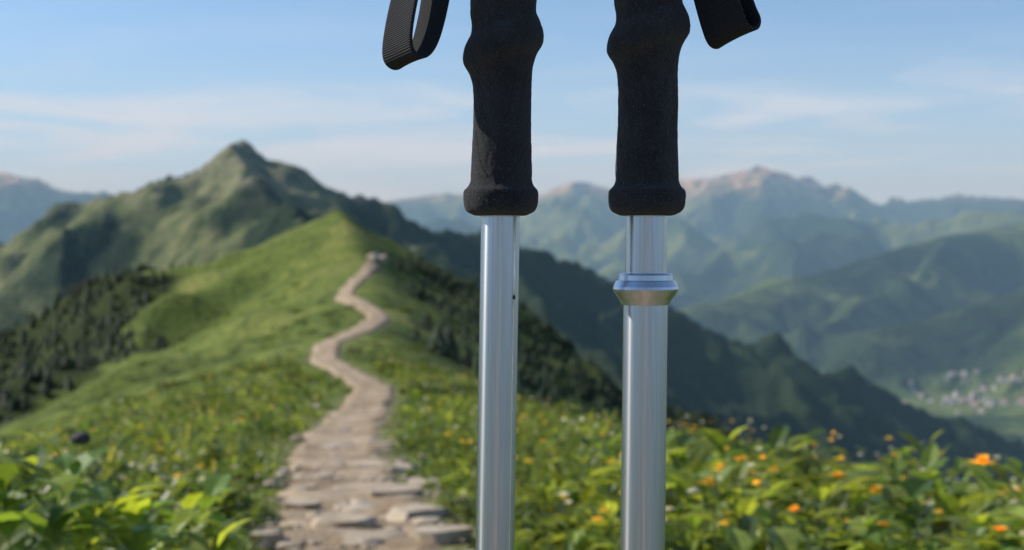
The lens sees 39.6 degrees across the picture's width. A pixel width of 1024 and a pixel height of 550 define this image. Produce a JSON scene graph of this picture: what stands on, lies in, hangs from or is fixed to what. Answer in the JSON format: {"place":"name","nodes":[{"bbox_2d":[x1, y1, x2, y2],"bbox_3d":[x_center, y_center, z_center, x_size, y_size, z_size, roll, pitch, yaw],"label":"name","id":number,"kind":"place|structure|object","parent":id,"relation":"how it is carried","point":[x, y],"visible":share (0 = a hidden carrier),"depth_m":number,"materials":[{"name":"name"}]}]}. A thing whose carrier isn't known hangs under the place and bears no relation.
{"place":"outdoors","nodes":[
{"label":"outdoors","id":0,"kind":"place"},
{"bbox_2d":[0,211,1002,549],"bbox_3d":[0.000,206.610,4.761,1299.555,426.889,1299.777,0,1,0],"label":"ground","id":1,"kind":"structure","parent":0,"point":[312,255],"depth_m":178.88,"materials":[{"name":"green plant"}]},
{"bbox_2d":[0,456,53,549],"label":"broadleaf plant","id":2,"kind":"object","parent":1,"relation":"on","point":[23,483],"visible":0.74,"depth_m":2.59,"materials":[{"name":"green plant"}]},
{"bbox_2d":[0,477,88,549],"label":"broadleaf plant","id":3,"kind":"object","parent":1,"relation":"on","point":[20,543],"visible":0.21,"depth_m":3.13,"materials":[{"name":"green plant"}]},
{"bbox_2d":[0,430,115,549],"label":"broadleaf plant","id":4,"kind":"object","parent":1,"relation":"on","point":[52,527],"visible":1,"depth_m":2.50,"materials":[{"name":"green plant"}]},
{"bbox_2d":[70,432,90,479],"bbox_3d":[-0.883,0.650,2.915,0.040,0.659,0.042,0,1,0],"label":"seed head flower","id":5,"kind":"object","parent":1,"relation":"on","point":[81,438],"visible":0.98,"depth_m":2.90,"materials":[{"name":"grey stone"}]},
{"bbox_2d":[13,445,154,549],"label":"broadleaf plant","id":6,"kind":"object","parent":1,"relation":"on","point":[39,452],"visible":0.3,"depth_m":2.92,"materials":[{"name":"green plant"}]},
{"bbox_2d":[26,474,230,549],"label":"broadleaf plant","id":7,"kind":"object","parent":1,"relation":"on","point":[132,513],"visible":0.75,"depth_m":2.71,"materials":[{"name":"green plant"}]},
{"bbox_2d":[66,484,252,549],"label":"broadleaf plant","id":8,"kind":"object","parent":1,"relation":"on","point":[139,538],"visible":0.98,"depth_m":2.56,"materials":[{"name":"green plant"}]},
{"bbox_2d":[110,487,277,549],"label":"broadleaf plant","id":9,"kind":"object","parent":1,"relation":"on","point":[212,531],"visible":0.41,"depth_m":3.19,"materials":[{"name":"green plant"}]},
{"bbox_2d":[204,513,251,549],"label":"broadleaf plant","id":10,"kind":"object","parent":1,"relation":"on","point":[232,546],"visible":0.24,"depth_m":3.73,"materials":[{"name":"green plant"}]},
{"bbox_2d":[243,528,287,548],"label":"rock","id":11,"kind":"object","parent":1,"relation":"on","point":[274,537],"visible":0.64,"depth_m":5.41,"materials":[{"name":"stone"}]},
{"bbox_2d":[0,268,602,457],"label":"shrubs","id":12,"kind":"object","parent":1,"relation":"on","point":[423,388],"visible":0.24,"depth_m":49.26,"materials":[{"name":"green plant"}]},
{"bbox_2d":[283,498,322,509],"bbox_3d":[-1.032,1.159,6.970,0.181,0.107,0.141,1,1,24],"label":"rock","id":13,"kind":"object","parent":1,"relation":"on","point":[300,503],"visible":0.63,"depth_m":6.94,"materials":[{"name":"stone"}]},
{"bbox_2d":[290,483,317,489],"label":"rock","id":14,"kind":"object","parent":1,"relation":"on","point":[309,486],"visible":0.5,"depth_m":7.96,"materials":[{"name":"stone"}]},
{"bbox_2d":[306,473,333,478],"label":"rock","id":15,"kind":"object","parent":1,"relation":"on","point":[314,476],"visible":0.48,"depth_m":9.04,"materials":[{"name":"stone"}]},
{"bbox_2d":[319,443,350,448],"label":"rock","id":16,"kind":"object","parent":1,"relation":"on","point":[334,445],"visible":0.45,"depth_m":12.66,"materials":[{"name":"stone"}]},
{"bbox_2d":[311,512,376,528],"bbox_3d":[-0.721,1.081,6.087,0.288,0.096,0.223,0,1,0],"label":"rock","id":17,"kind":"object","parent":1,"relation":"on","point":[345,520],"visible":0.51,"depth_m":6.03,"materials":[{"name":"stone"}]},
{"bbox_2d":[333,483,366,486],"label":"rock","id":18,"kind":"object","parent":1,"relation":"on","point":[354,484],"visible":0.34,"depth_m":8.31,"materials":[{"name":"stone"}]},
{"bbox_2d":[227,404,475,549],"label":"gravel","id":19,"kind":"structure","parent":1,"relation":"on","point":[367,543],"depth_m":7.36,"materials":[{"name":"stone"}]},
{"bbox_2d":[341,505,375,510],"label":"rock","id":20,"kind":"object","parent":1,"relation":"on","point":[354,507],"visible":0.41,"depth_m":6.87,"materials":[{"name":"stone"}]},
{"bbox_2d":[276,261,450,549],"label":"trail","id":21,"kind":"object","parent":1,"relation":"on","point":[368,394],"visible":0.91,"depth_m":11.62,"materials":[{"name":"beige soil"}]},
{"bbox_2d":[0,248,740,447],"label":"conifer forest","id":22,"kind":"object","parent":1,"relation":"on","point":[445,345],"visible":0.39,"depth_m":240.11,"materials":[{"name":"green plant"}]},
{"bbox_2d":[352,462,389,467],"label":"rock","id":23,"kind":"object","parent":1,"relation":"on","point":[371,464],"visible":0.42,"depth_m":9.85,"materials":[{"name":"stone"}]},
{"bbox_2d":[367,252,379,263],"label":"rock","id":24,"kind":"object","parent":1,"relation":"on","point":[374,257],"visible":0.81,"depth_m":249.35,"materials":[{"name":"stone"}]},
{"bbox_2d":[344,531,408,543],"bbox_3d":[-0.525,1.065,5.561,0.262,0.095,0.208,0,1,0],"label":"rock","id":25,"kind":"object","parent":1,"relation":"on","point":[356,537],"visible":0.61,"depth_m":5.57,"materials":[{"name":"stone"}]},
{"bbox_2d":[365,442,395,446],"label":"rock","id":26,"kind":"object","parent":1,"relation":"on","point":[368,444],"visible":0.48,"depth_m":12.34,"materials":[{"name":"stone"}]},
{"bbox_2d":[380,255,386,263],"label":"rock","id":27,"kind":"object","parent":1,"relation":"on","point":[383,258],"visible":0.75,"depth_m":254.54,"materials":[{"name":"stone"}]},
{"bbox_2d":[368,484,422,497],"bbox_3d":[-0.618,1.198,7.576,0.300,0.137,0.239,0,1,0],"label":"rock","id":28,"kind":"object","parent":1,"relation":"on","point":[381,491],"visible":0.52,"depth_m":7.51,"materials":[{"name":"stone"}]},
{"bbox_2d":[388,462,419,472],"bbox_3d":[-0.712,1.290,9.431,0.214,0.069,0.167,0,1,0],"label":"rock","id":29,"kind":"object","parent":1,"relation":"on","point":[399,468],"visible":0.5,"depth_m":9.38,"materials":[{"name":"stone"}]},
{"bbox_2d":[385,504,450,521],"bbox_3d":[-0.436,1.110,6.415,0.313,0.127,0.259,0,1,0],"label":"rock","id":30,"kind":"object","parent":1,"relation":"on","point":[404,513],"visible":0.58,"depth_m":6.37,"materials":[{"name":"stone"}]},
{"bbox_2d":[407,477,444,486],"bbox_3d":[-0.496,1.224,8.219,0.255,0.083,0.174,0,1,20],"label":"rock","id":31,"kind":"object","parent":1,"relation":"on","point":[417,481],"visible":0.35,"depth_m":8.18,"materials":[{"name":"stone"}]},
{"bbox_2d":[415,525,472,545],"bbox_3d":[-0.282,1.050,5.527,0.185,0.147,0.203,-1,2,-39],"label":"rock","id":32,"kind":"object","parent":1,"relation":"on","point":[444,535],"visible":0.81,"depth_m":5.47,"materials":[{"name":"stone"}]},
{"bbox_2d":[382,0,543,549],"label":"trekking pole","id":33,"kind":"object","parent":1,"relation":"on","point":[503,45],"visible":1,"depth_m":0.66,"materials":[{"name":"plastic"}]},
{"bbox_2d":[0,362,1023,549],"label":"meadow plants","id":34,"kind":"object","parent":1,"relation":"on","point":[588,498],"visible":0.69,"depth_m":5.41,"materials":[{"name":"green plant"}]},
{"bbox_2d":[1,380,1023,549],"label":"white wildflowers","id":35,"kind":"object","parent":1,"relation":"on","point":[562,493],"visible":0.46,"depth_m":7.21,"materials":[{"name":"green plant"}]},
{"bbox_2d":[8,397,1021,549],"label":"yellow wildflowers","id":36,"kind":"object","parent":1,"relation":"on","point":[982,459],"visible":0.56,"depth_m":5.05,"materials":[{"name":"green plant"}]},
{"bbox_2d":[607,0,760,549],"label":"trekking pole","id":37,"kind":"object","parent":1,"relation":"on","point":[647,191],"visible":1,"depth_m":0.66,"materials":[{"name":"plastic"}]},
{"bbox_2d":[674,516,736,549],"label":"broadleaf plant","id":38,"kind":"object","parent":1,"relation":"on","point":[696,521],"visible":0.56,"depth_m":3.84,"materials":[{"name":"green plant"}]},
{"bbox_2d":[750,506,820,549],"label":"broadleaf plant","id":39,"kind":"object","parent":1,"relation":"on","point":[762,512],"visible":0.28,"depth_m":3.81,"materials":[{"name":"green plant"}]},
{"bbox_2d":[804,442,812,453],"bbox_3d":[6.218,4.409,30.131,1.405,1.951,1.130,1,2,41],"label":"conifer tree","id":40,"kind":"object","parent":1,"relation":"on","point":[808,445],"visible":0.1,"depth_m":30.02,"materials":[{"name":"green plant"}]},
{"bbox_2d":[829,451,837,462],"bbox_3d":[7.696,5.479,34.196,1.473,2.546,1.838,0,1,0],"label":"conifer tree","id":41,"kind":"object","parent":1,"relation":"on","point":[834,456],"visible":0.06,"depth_m":34.06,"materials":[{"name":"green plant"}]},
{"bbox_2d":[791,504,893,549],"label":"broadleaf plant","id":42,"kind":"object","parent":1,"relation":"on","point":[870,519],"visible":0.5,"depth_m":3.40,"materials":[{"name":"green plant"}]},
{"bbox_2d":[873,507,1023,549],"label":"broadleaf plant","id":43,"kind":"object","parent":1,"relation":"on","point":[980,523],"visible":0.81,"depth_m":3.14,"materials":[{"name":"green plant"}]},
{"bbox_2d":[933,480,1023,549],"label":"broadleaf plant","id":44,"kind":"object","parent":1,"relation":"on","point":[962,522],"visible":1,"depth_m":2.88,"materials":[{"name":"green plant"}]},
{"bbox_2d":[0,165,1023,442],"bbox_3d":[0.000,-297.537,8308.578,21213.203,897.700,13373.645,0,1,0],"label":"mountain range","id":45,"kind":"structure","parent":0,"point":[892,295],"depth_m":5710.94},
{"bbox_2d":[918,392,925,397],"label":"village house","id":46,"kind":"structure","parent":45,"relation":"on","point":[921,394],"depth_m":2985.42,"materials":[{"name":"grey"}]},
{"bbox_2d":[941,400,949,404],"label":"village house","id":47,"kind":"structure","parent":45,"relation":"on","point":[945,402],"depth_m":2798.80,"materials":[{"name":"grey"}]},
{"bbox_2d":[949,371,956,376],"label":"village house","id":48,"kind":"structure","parent":45,"relation":"on","point":[953,374],"depth_m":3067.27,"materials":[{"name":"grey"}]},
{"bbox_2d":[953,391,959,398],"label":"village house","id":49,"kind":"structure","parent":45,"relation":"on","point":[956,395],"depth_m":2953.82,"materials":[{"name":"grey"}]},
{"bbox_2d":[961,379,969,383],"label":"village house","id":50,"kind":"structure","parent":45,"relation":"on","point":[964,381],"depth_m":3045.56,"materials":[{"name":"grey"}]},
{"bbox_2d":[965,398,973,402],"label":"village house","id":51,"kind":"structure","parent":45,"relation":"on","point":[968,400],"depth_m":2859.17,"materials":[{"name":"grey"}]},
{"bbox_2d":[969,403,978,406],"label":"village house","id":52,"kind":"structure","parent":45,"relation":"on","point":[973,405],"depth_m":2767.19,"materials":[{"name":"grey"}]},
{"bbox_2d":[978,409,985,412],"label":"village house","id":53,"kind":"structure","parent":45,"relation":"on","point":[981,410],"depth_m":2683.13,"materials":[{"name":"grey"}]},
{"bbox_2d":[979,387,988,390],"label":"village house","id":54,"kind":"structure","parent":45,"relation":"on","point":[982,388],"depth_m":2987.83,"materials":[{"name":"grey"}]},
{"bbox_2d":[985,402,994,406],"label":"village house","id":55,"kind":"structure","parent":45,"relation":"on","point":[989,404],"depth_m":2773.62,"materials":[{"name":"grey"}]},
{"bbox_2d":[992,384,998,389],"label":"village house","id":56,"kind":"structure","parent":45,"relation":"on","point":[995,386],"depth_m":2978.36,"materials":[{"name":"grey"}]},
{"bbox_2d":[1002,379,1010,383],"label":"village house","id":57,"kind":"structure","parent":45,"relation":"on","point":[1006,380],"depth_m":2980.59,"materials":[{"name":"grey"}]},
{"bbox_2d":[1009,375,1017,380],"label":"village house","id":58,"kind":"structure","parent":45,"relation":"on","point":[1014,377],"depth_m":3021.43,"materials":[{"name":"grey"}]},
{"bbox_2d":[1016,400,1023,404],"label":"village house","id":59,"kind":"structure","parent":45,"relation":"on","point":[1020,402],"depth_m":2822.35,"materials":[{"name":"grey"}]},
{"bbox_2d":[0,140,1023,497],"bbox_3d":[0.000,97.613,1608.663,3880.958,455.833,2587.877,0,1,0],"label":"mountain","id":60,"kind":"structure","parent":0,"point":[240,194],"depth_m":1356.20,"materials":[{"name":"green plant"}]},
{"bbox_2d":[0,0,1023,204],"label":"sky","id":61,"kind":"structure","parent":0,"point":[910,100],"materials":[{"name":"blue"}]}
]}

